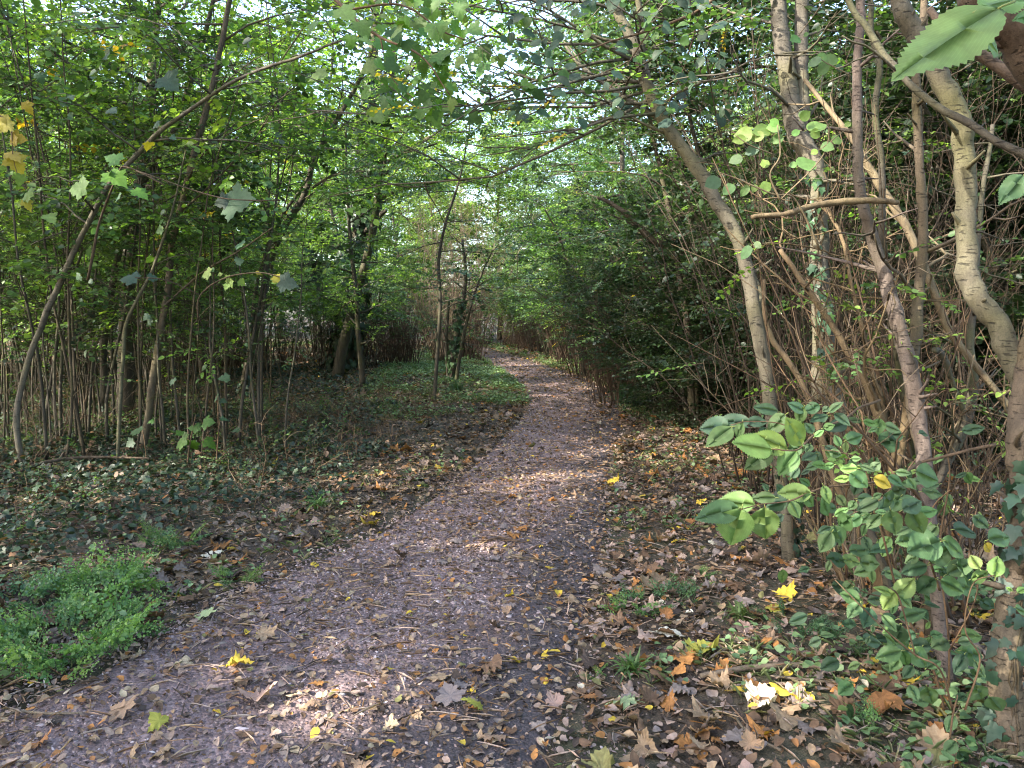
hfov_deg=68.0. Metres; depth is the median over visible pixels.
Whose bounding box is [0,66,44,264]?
slim sapling
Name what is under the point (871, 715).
feathery plant
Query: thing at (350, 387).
bramble shoot
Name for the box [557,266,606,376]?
thicket clump
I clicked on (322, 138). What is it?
slim sapling
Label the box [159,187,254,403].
slim sapling
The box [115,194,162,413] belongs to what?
pole sapling
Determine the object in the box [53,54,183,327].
broadleaf tree
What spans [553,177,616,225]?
broadleaf tree
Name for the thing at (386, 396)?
dead twig tuft
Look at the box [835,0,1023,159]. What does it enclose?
crossing branch tree
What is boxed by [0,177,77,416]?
slim sapling
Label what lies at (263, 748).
fallen leaf
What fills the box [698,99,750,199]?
broadleaf tree
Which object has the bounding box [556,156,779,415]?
evergreen bush
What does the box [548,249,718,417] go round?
evergreen bush
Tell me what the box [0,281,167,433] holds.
whippy shoots
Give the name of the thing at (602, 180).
woodland tree
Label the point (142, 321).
pole sapling
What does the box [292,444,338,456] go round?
bramble shoot
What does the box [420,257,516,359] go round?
thicket clump
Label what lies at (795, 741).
fallen leaf
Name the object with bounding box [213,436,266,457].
bramble shoot
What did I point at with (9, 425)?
bramble shoot
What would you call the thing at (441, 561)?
fallen leaf
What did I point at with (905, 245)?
twiggy shrub
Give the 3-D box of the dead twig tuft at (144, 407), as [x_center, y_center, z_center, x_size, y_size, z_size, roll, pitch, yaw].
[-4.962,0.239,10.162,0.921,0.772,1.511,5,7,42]
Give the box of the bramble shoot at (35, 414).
[6,395,77,427]
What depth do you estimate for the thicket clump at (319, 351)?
19.81 m
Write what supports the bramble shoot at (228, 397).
on the ground at (800, 753)
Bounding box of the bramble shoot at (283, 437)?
[238,423,343,468]
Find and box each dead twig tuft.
[0,385,57,428]
[0,387,111,463]
[0,423,65,470]
[10,389,132,436]
[11,394,93,428]
[92,379,181,423]
[149,429,245,472]
[163,377,217,403]
[164,371,234,408]
[166,410,252,449]
[177,374,246,412]
[178,414,366,510]
[182,386,294,443]
[222,432,286,467]
[228,444,291,478]
[235,373,328,416]
[242,405,312,437]
[246,398,302,435]
[251,411,369,477]
[299,396,393,463]
[314,406,376,436]
[335,357,391,383]
[341,393,437,447]
[345,416,402,441]
[348,409,395,428]
[351,405,390,429]
[356,367,396,393]
[363,379,425,407]
[373,395,436,423]
[385,391,447,418]
[394,415,429,436]
[438,378,481,403]
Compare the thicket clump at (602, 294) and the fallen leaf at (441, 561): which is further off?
the thicket clump at (602, 294)
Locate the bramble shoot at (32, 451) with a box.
[2,427,55,456]
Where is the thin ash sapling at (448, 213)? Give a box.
[353,102,546,398]
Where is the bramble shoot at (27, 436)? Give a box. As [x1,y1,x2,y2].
[5,418,94,448]
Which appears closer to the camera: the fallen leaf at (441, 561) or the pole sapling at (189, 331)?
the fallen leaf at (441, 561)
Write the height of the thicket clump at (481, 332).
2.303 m
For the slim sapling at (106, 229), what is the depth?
11.74 m
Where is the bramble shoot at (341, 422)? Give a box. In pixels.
[299,404,372,435]
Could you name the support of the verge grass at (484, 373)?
on the ground at (800, 753)
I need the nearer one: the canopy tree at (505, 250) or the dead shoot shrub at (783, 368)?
the dead shoot shrub at (783, 368)
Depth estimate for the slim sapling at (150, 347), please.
10.55 m
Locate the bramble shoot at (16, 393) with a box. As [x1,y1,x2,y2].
[2,384,57,400]
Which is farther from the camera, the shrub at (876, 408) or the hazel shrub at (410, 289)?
the hazel shrub at (410, 289)
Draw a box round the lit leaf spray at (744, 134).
[679,24,850,259]
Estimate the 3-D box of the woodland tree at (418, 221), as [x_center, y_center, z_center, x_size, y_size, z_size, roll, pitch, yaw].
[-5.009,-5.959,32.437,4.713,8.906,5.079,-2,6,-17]
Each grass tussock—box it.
[295,494,334,509]
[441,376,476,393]
[606,645,656,683]
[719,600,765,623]
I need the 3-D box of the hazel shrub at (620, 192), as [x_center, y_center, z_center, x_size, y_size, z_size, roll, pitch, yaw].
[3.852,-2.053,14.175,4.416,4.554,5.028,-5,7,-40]
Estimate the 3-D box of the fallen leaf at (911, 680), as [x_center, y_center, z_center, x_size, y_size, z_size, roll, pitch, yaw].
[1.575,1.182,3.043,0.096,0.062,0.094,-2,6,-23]
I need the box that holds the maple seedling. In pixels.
[126,372,239,474]
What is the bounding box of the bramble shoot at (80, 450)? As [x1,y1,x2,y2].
[40,436,130,462]
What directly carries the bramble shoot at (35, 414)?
on the ground at (800, 753)
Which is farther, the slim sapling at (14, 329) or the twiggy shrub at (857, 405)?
the slim sapling at (14, 329)
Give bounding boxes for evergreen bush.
[544,162,720,393]
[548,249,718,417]
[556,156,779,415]
[580,0,1022,440]
[585,195,673,374]
[593,192,779,428]
[610,142,893,418]
[648,108,955,443]
[662,0,1023,463]
[687,94,1009,313]
[690,47,1023,461]
[710,45,1023,421]
[780,0,1023,462]
[821,92,1023,406]
[952,140,1023,455]
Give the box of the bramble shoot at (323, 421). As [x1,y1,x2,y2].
[273,409,369,457]
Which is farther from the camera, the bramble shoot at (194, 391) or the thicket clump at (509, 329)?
the thicket clump at (509, 329)
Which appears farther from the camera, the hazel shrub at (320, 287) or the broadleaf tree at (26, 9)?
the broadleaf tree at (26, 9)
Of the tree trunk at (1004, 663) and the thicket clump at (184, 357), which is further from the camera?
the thicket clump at (184, 357)
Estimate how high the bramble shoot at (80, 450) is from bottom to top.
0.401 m
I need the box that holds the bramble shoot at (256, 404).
[229,394,273,415]
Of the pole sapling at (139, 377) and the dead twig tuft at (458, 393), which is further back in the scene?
the dead twig tuft at (458, 393)
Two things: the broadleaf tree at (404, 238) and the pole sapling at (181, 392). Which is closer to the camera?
the pole sapling at (181, 392)
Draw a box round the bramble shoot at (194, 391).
[167,381,229,401]
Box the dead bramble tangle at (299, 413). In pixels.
[256,387,360,433]
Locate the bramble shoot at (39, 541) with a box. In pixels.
[0,527,62,559]
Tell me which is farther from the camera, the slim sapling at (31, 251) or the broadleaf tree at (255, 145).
the broadleaf tree at (255, 145)
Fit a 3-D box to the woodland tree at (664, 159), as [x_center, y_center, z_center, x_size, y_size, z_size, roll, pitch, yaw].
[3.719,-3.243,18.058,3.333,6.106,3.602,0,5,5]
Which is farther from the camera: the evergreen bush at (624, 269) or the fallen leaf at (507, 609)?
the evergreen bush at (624, 269)
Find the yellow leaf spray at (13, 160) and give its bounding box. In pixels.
[0,100,154,224]
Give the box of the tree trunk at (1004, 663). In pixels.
[975,320,1023,760]
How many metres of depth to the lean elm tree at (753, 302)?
4.85 m
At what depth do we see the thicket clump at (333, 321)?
20.39 m
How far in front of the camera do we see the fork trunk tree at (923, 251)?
3.60 m
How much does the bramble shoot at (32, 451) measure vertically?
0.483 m
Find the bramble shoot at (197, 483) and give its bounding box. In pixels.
[176,459,230,500]
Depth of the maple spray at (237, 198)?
4.93 m
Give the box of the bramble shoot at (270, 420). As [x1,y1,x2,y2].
[219,415,298,442]
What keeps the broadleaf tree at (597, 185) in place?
on the ground at (800, 753)
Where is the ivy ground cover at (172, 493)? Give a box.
[0,343,429,573]
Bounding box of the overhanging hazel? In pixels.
[462,173,619,377]
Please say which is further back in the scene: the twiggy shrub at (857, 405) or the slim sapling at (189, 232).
the slim sapling at (189, 232)
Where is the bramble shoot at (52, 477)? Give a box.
[20,466,81,496]
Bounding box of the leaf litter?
[0,341,1023,767]
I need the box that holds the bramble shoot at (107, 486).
[60,474,146,501]
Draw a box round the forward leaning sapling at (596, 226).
[514,175,707,400]
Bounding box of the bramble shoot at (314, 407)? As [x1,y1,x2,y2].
[283,390,326,415]
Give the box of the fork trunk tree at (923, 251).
[798,0,1023,637]
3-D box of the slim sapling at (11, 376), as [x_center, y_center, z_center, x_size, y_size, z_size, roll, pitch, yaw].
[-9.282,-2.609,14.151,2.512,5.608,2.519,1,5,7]
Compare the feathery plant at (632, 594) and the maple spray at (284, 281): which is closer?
the feathery plant at (632, 594)
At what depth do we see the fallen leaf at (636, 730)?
2.73 m
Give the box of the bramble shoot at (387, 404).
[365,397,416,415]
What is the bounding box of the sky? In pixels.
[2,0,957,314]
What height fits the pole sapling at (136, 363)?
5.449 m
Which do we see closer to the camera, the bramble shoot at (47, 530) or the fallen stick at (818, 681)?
the fallen stick at (818, 681)
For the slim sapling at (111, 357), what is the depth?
9.52 m
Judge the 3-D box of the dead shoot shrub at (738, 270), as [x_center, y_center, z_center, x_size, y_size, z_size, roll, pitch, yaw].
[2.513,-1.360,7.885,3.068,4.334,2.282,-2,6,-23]
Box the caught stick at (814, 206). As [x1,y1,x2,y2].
[750,184,898,219]
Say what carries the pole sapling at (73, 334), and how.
on the ground at (800, 753)
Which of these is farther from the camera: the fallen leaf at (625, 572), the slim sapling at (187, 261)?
the slim sapling at (187, 261)
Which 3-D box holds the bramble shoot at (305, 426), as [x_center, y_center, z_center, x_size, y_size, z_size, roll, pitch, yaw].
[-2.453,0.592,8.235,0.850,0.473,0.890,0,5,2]
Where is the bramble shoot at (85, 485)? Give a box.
[9,467,116,521]
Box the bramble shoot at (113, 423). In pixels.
[66,403,157,441]
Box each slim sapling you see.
[0,0,189,438]
[0,0,261,444]
[0,1,194,436]
[0,4,176,444]
[0,9,163,459]
[0,59,67,426]
[0,61,104,422]
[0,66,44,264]
[0,68,58,320]
[0,91,111,418]
[0,98,142,428]
[0,114,84,382]
[0,114,147,415]
[0,115,115,433]
[0,152,127,446]
[0,153,66,445]
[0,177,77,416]
[0,178,85,405]
[0,201,49,395]
[0,226,26,355]
[0,251,38,397]
[1,88,49,304]
[1,99,86,396]
[1,100,36,293]
[1,100,58,390]
[1,128,141,428]
[1,138,120,358]
[1,173,85,391]
[2,109,116,403]
[4,11,177,392]
[4,96,118,395]
[5,130,148,409]
[9,201,110,405]
[18,39,205,381]
[21,144,134,366]
[22,0,232,442]
[24,157,150,386]
[30,160,110,377]
[33,67,251,432]
[34,0,279,449]
[49,104,230,442]
[51,0,266,448]
[62,205,179,387]
[64,127,251,437]
[76,147,210,398]
[77,65,184,380]
[78,266,114,372]
[86,150,226,398]
[87,153,241,447]
[98,146,252,380]
[101,207,208,384]
[103,155,217,349]
[112,0,338,448]
[115,93,301,456]
[118,155,249,410]
[136,0,388,443]
[140,134,239,385]
[141,0,389,445]
[142,223,262,415]
[142,244,200,376]
[145,251,225,372]
[148,98,309,379]
[150,181,279,415]
[150,204,250,398]
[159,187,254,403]
[164,131,257,385]
[174,164,257,371]
[176,4,407,428]
[177,208,253,350]
[180,214,215,372]
[182,248,254,342]
[188,217,260,345]
[203,241,267,383]
[206,172,268,374]
[214,150,323,404]
[218,168,308,397]
[225,132,381,454]
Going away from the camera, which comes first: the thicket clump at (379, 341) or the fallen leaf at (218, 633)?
the fallen leaf at (218, 633)
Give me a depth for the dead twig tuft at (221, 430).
8.19 m
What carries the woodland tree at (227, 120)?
on the ground at (800, 753)
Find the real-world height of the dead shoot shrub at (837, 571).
2.266 m
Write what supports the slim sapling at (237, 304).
on the ground at (800, 753)
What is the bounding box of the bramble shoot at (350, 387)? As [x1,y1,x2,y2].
[326,377,371,393]
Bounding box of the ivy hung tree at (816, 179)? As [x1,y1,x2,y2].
[613,0,888,558]
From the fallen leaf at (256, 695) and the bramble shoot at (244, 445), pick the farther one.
the bramble shoot at (244, 445)
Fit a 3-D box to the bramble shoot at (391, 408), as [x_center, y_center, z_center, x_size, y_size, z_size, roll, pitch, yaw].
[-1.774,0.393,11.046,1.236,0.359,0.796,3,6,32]
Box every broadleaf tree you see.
[0,0,133,296]
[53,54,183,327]
[173,19,343,338]
[296,144,386,280]
[304,147,391,281]
[334,133,473,333]
[374,142,470,303]
[401,168,488,276]
[432,101,552,339]
[468,192,531,269]
[505,172,560,276]
[542,116,672,228]
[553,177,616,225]
[687,22,835,175]
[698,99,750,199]
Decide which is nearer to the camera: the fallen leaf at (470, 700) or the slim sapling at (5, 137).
the fallen leaf at (470, 700)
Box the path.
[0,346,620,767]
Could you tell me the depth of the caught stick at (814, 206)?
3.30 m
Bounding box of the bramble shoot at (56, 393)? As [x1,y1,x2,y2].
[29,384,79,404]
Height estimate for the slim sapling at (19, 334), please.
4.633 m
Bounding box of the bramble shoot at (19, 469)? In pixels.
[3,455,43,484]
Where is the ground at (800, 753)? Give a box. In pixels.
[0,315,1023,767]
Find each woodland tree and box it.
[0,0,148,265]
[0,1,84,180]
[0,39,39,193]
[0,63,70,341]
[62,0,322,381]
[83,86,227,340]
[84,8,254,352]
[97,11,317,334]
[230,108,384,350]
[241,113,337,329]
[248,64,445,387]
[250,68,412,317]
[276,121,402,333]
[359,149,456,330]
[401,195,482,341]
[538,173,617,285]
[549,143,641,294]
[608,120,722,246]
[621,137,694,254]
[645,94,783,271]
[702,2,875,180]
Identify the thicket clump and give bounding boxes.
[0,293,86,375]
[19,310,81,373]
[47,317,100,372]
[80,300,147,371]
[113,288,178,372]
[147,328,228,371]
[174,276,259,370]
[189,286,277,367]
[190,250,308,372]
[228,313,287,362]
[240,288,313,369]
[265,309,313,362]
[274,299,333,362]
[277,281,338,368]
[303,285,390,362]
[305,273,394,360]
[305,278,378,360]
[314,259,404,367]
[360,274,430,365]
[363,254,455,364]
[363,270,435,358]
[364,298,403,360]
[374,275,450,363]
[394,298,425,347]
[400,298,437,348]
[406,292,467,354]
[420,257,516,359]
[422,271,506,355]
[430,263,498,332]
[446,296,496,352]
[467,292,503,351]
[474,308,499,341]
[488,297,523,345]
[490,311,515,341]
[494,309,531,345]
[498,316,533,345]
[501,304,534,344]
[502,303,536,348]
[505,281,535,347]
[506,270,549,350]
[515,290,549,353]
[520,281,577,363]
[520,290,559,351]
[522,253,605,376]
[525,276,570,358]
[527,277,562,356]
[528,312,561,354]
[531,282,576,358]
[536,244,665,406]
[536,272,580,363]
[540,241,646,392]
[542,298,616,383]
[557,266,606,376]
[560,251,649,389]
[561,260,608,379]
[561,294,618,384]
[570,232,669,385]
[571,288,634,392]
[576,301,641,397]
[591,222,741,416]
[624,219,776,413]
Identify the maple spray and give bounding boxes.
[33,68,276,279]
[76,256,298,324]
[307,0,535,130]
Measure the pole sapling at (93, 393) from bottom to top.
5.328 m
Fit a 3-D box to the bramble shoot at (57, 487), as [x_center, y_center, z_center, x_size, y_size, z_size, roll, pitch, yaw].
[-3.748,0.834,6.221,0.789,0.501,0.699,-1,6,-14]
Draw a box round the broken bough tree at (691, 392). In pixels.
[509,96,838,414]
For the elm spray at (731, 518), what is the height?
0.306 m
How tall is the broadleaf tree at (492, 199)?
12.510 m
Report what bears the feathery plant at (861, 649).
on the ground at (800, 753)
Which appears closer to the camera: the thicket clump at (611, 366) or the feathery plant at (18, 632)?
the feathery plant at (18, 632)
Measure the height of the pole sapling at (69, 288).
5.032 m
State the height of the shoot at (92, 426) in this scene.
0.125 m
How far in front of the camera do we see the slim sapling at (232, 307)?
16.21 m
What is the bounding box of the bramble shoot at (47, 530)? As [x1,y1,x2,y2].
[3,500,80,547]
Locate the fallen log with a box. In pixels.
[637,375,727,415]
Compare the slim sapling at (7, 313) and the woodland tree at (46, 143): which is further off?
the woodland tree at (46, 143)
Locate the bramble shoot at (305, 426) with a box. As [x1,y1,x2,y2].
[237,422,313,453]
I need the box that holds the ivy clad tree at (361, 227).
[209,0,551,369]
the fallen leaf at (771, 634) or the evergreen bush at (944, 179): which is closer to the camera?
the fallen leaf at (771, 634)
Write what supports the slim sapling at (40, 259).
on the ground at (800, 753)
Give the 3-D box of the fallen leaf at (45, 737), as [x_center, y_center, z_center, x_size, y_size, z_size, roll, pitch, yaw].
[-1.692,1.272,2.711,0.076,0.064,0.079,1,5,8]
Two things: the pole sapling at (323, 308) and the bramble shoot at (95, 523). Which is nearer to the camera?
the bramble shoot at (95, 523)
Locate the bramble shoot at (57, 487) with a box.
[10,459,92,504]
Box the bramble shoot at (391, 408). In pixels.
[364,400,439,416]
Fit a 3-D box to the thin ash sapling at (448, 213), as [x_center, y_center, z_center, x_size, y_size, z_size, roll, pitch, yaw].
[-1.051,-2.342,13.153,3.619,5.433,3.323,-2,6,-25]
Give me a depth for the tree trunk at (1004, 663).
2.65 m
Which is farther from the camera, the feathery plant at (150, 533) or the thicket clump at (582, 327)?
the thicket clump at (582, 327)
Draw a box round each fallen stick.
[0,452,149,482]
[0,709,82,716]
[224,601,262,619]
[248,513,274,539]
[479,533,519,542]
[699,657,842,677]
[732,711,781,751]
[770,675,865,702]
[808,567,914,627]
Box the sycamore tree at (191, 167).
[13,0,454,451]
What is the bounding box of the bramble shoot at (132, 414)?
[108,405,153,423]
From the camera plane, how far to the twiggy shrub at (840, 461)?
3.69 m
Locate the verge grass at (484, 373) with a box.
[0,341,1023,767]
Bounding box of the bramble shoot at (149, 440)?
[109,417,226,447]
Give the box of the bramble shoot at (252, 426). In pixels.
[173,396,284,441]
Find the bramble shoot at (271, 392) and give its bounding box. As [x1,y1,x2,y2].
[248,384,314,400]
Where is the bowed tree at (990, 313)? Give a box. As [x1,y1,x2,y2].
[890,0,1018,386]
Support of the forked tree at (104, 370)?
on the ground at (800, 753)
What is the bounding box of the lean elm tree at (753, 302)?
[233,0,863,563]
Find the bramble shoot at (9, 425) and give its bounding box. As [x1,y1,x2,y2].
[0,423,53,450]
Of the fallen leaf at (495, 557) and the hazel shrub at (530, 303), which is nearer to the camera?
the fallen leaf at (495, 557)
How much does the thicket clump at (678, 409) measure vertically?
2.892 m
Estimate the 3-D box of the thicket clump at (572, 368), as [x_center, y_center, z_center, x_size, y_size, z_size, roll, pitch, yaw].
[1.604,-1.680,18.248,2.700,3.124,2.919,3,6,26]
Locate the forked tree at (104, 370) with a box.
[0,0,355,422]
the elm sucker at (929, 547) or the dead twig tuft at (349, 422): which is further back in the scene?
the dead twig tuft at (349, 422)
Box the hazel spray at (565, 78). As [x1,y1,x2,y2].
[495,0,731,129]
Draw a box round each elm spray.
[694,431,996,552]
[700,399,880,475]
[891,0,1023,204]
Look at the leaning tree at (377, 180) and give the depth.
11.53 m
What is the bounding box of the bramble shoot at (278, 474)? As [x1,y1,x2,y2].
[245,456,307,482]
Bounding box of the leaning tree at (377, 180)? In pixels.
[159,0,529,403]
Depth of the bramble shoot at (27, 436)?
8.30 m
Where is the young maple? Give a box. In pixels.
[7,148,291,461]
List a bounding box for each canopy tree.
[0,0,354,420]
[165,0,540,379]
[371,108,521,339]
[440,100,615,294]
[474,0,733,254]
[474,227,546,338]
[485,100,643,259]
[506,0,825,412]
[526,0,933,185]
[583,0,999,295]
[773,0,1007,125]
[890,69,1023,207]
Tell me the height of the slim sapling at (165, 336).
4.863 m
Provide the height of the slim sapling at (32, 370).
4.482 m
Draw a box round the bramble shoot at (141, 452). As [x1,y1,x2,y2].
[111,419,198,469]
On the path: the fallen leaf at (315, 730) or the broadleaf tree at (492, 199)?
the fallen leaf at (315, 730)
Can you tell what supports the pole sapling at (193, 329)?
on the ground at (800, 753)
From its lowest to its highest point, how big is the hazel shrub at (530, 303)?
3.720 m
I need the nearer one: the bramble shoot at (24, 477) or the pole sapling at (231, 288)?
the bramble shoot at (24, 477)
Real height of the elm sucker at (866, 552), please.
1.940 m
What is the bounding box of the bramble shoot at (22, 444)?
[5,434,58,458]
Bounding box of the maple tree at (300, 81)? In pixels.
[0,0,404,467]
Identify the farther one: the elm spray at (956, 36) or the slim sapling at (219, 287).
the slim sapling at (219, 287)
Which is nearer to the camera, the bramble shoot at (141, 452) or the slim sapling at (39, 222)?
the bramble shoot at (141, 452)
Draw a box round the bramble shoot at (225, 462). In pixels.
[126,446,256,488]
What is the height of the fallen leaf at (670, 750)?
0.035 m
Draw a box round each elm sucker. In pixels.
[753,403,993,746]
[817,490,1023,767]
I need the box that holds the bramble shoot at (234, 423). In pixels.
[202,399,269,434]
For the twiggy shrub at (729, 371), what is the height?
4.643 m
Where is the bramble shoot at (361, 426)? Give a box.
[351,414,372,434]
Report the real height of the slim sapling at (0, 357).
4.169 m
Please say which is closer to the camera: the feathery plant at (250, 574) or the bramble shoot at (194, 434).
the feathery plant at (250, 574)
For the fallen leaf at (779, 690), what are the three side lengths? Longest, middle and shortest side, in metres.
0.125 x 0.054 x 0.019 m
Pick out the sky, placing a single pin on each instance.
(240, 8)
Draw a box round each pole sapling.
[0,0,98,444]
[0,0,113,453]
[0,0,128,455]
[0,0,140,456]
[0,6,121,436]
[0,88,30,435]
[0,102,45,446]
[0,110,58,394]
[0,131,36,416]
[1,26,147,422]
[11,36,119,421]
[49,41,160,428]
[60,1,238,436]
[65,14,159,412]
[71,16,197,456]
[87,163,150,374]
[97,89,148,372]
[111,156,175,386]
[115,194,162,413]
[117,152,217,421]
[130,36,279,465]
[144,161,243,439]
[151,131,182,391]
[152,163,190,387]
[154,158,211,416]
[156,10,272,423]
[158,0,271,441]
[159,104,263,463]
[173,145,220,392]
[178,144,223,376]
[181,116,226,393]
[216,153,274,369]
[234,198,286,384]
[238,107,298,385]
[252,120,307,402]
[306,195,339,372]
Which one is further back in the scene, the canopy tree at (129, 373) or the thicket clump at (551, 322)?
the thicket clump at (551, 322)
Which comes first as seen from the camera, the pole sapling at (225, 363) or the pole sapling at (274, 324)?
the pole sapling at (225, 363)
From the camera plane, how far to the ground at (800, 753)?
4.47 m
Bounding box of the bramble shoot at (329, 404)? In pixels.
[300,395,362,417]
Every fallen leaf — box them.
[21,727,51,748]
[50,749,64,756]
[108,695,135,721]
[148,712,169,731]
[148,729,162,741]
[194,607,216,619]
[201,550,223,557]
[208,628,222,636]
[219,650,253,666]
[237,681,277,700]
[242,581,256,592]
[260,745,267,752]
[279,664,297,670]
[290,593,305,600]
[302,698,324,707]
[310,726,319,738]
[351,757,372,767]
[434,681,466,708]
[436,559,447,564]
[448,535,462,543]
[451,677,472,688]
[461,696,482,709]
[470,654,501,672]
[472,562,478,568]
[479,733,508,743]
[488,555,500,561]
[498,522,509,528]
[501,605,511,614]
[502,602,516,607]
[544,690,564,709]
[580,691,596,700]
[605,693,644,709]
[619,569,633,574]
[625,617,642,626]
[634,723,641,733]
[639,652,647,663]
[650,626,685,636]
[655,559,665,565]
[658,606,675,620]
[659,745,677,756]
[665,553,674,558]
[685,634,719,653]
[686,518,694,523]
[695,600,705,612]
[725,686,746,691]
[734,591,745,596]
[737,728,762,750]
[738,619,753,632]
[738,758,753,767]
[761,628,781,644]
[763,556,777,564]
[765,602,786,614]
[769,682,793,695]
[774,538,780,546]
[783,671,792,677]
[791,738,798,746]
[794,643,827,657]
[795,732,806,743]
[857,689,912,711]
[877,699,894,714]
[889,675,920,685]
[911,758,924,767]
[927,721,942,728]
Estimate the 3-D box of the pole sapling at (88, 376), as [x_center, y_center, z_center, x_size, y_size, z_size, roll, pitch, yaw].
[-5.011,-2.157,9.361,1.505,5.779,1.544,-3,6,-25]
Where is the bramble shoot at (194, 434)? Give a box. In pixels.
[167,423,252,451]
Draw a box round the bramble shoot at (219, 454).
[201,435,246,473]
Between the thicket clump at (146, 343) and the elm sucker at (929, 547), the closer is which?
the elm sucker at (929, 547)
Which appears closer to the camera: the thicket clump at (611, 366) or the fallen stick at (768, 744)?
the fallen stick at (768, 744)
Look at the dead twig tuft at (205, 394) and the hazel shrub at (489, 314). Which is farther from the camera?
the hazel shrub at (489, 314)
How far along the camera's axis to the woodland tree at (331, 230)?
28.03 m
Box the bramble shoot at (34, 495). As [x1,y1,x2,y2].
[1,465,85,520]
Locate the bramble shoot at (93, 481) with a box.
[51,465,109,496]
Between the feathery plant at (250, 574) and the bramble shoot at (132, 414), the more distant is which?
the bramble shoot at (132, 414)
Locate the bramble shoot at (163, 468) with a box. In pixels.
[122,459,196,486]
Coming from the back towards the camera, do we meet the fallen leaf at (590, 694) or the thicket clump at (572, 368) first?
the thicket clump at (572, 368)
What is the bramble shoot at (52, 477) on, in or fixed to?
on the ground at (800, 753)
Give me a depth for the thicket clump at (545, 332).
26.59 m
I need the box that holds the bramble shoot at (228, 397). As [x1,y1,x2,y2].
[191,384,251,406]
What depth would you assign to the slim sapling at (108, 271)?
11.61 m
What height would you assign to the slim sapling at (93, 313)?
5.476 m
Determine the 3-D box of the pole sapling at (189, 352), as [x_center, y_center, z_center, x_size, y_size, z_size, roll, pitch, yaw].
[-2.966,-1.225,7.257,1.532,4.250,1.142,-1,5,-9]
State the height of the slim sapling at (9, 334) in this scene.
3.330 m
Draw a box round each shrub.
[1,161,234,393]
[73,190,262,376]
[173,181,349,372]
[236,217,429,368]
[260,206,389,354]
[272,228,403,358]
[339,197,508,362]
[362,240,453,346]
[383,244,456,338]
[392,149,569,354]
[403,222,542,381]
[415,261,492,314]
[459,0,945,488]
[466,261,519,343]
[476,233,588,357]
[479,231,552,352]
[485,275,533,342]
[495,0,1023,514]
[503,257,553,353]
[510,150,644,363]
[511,186,617,366]
[532,243,590,354]
[537,192,683,317]
[546,232,609,327]
[561,158,716,389]
[587,0,1023,484]
[626,65,1023,552]
[636,154,1011,596]
[640,0,1023,492]
[672,106,1023,595]
[673,0,1023,534]
[680,26,913,456]
[700,144,1006,625]
[704,78,1010,418]
[716,116,984,607]
[727,0,1023,495]
[734,33,1000,536]
[737,112,1008,628]
[739,124,935,579]
[745,192,1001,600]
[774,98,1010,569]
[784,19,1023,512]
[796,124,1023,616]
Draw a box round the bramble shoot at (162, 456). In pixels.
[158,431,256,464]
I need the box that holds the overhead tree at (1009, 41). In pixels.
[927,0,1023,92]
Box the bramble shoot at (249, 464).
[229,435,264,481]
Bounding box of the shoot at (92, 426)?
[59,418,129,456]
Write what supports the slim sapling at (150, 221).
on the ground at (800, 753)
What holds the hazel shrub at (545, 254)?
on the ground at (800, 753)
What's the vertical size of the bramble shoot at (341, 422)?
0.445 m
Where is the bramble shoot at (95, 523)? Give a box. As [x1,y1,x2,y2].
[1,455,160,537]
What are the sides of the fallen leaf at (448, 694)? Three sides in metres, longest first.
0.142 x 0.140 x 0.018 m
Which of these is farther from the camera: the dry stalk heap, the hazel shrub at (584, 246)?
the hazel shrub at (584, 246)
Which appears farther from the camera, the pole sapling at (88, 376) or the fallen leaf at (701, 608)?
the pole sapling at (88, 376)
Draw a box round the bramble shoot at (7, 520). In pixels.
[0,466,96,546]
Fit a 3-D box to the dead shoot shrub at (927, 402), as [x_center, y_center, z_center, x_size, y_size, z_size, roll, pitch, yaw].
[2.331,-0.534,5.391,2.122,3.162,2.384,0,5,0]
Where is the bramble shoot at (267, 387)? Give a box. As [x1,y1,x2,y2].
[228,379,285,393]
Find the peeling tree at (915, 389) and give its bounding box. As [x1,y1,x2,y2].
[776,0,955,686]
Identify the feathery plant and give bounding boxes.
[0,553,70,615]
[0,567,174,685]
[27,536,170,602]
[132,517,211,552]
[207,562,265,589]
[302,482,338,502]
[576,663,607,679]
[594,583,675,617]
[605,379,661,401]
[646,573,702,605]
[669,564,717,584]
[752,596,849,639]
[808,641,879,664]
[853,694,900,734]
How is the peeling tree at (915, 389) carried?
on the ground at (800, 753)
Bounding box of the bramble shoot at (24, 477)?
[3,466,71,485]
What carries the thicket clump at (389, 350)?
on the ground at (800, 753)
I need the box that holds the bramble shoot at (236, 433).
[213,414,297,446]
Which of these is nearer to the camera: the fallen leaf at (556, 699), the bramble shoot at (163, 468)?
the fallen leaf at (556, 699)
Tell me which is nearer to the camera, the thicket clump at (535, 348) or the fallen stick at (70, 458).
the fallen stick at (70, 458)
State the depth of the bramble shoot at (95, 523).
5.35 m
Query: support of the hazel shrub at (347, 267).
on the ground at (800, 753)
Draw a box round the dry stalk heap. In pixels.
[0,349,98,457]
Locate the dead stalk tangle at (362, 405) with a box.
[310,385,376,418]
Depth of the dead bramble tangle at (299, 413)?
9.68 m
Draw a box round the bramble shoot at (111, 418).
[82,407,138,434]
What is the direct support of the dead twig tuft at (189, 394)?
on the ground at (800, 753)
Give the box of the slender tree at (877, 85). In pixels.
[839,0,915,468]
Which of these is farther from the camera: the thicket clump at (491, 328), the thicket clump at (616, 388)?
the thicket clump at (491, 328)
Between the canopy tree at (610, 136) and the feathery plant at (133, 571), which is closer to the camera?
the feathery plant at (133, 571)
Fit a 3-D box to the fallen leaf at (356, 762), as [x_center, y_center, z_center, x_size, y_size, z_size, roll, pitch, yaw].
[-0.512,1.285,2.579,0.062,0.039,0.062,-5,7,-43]

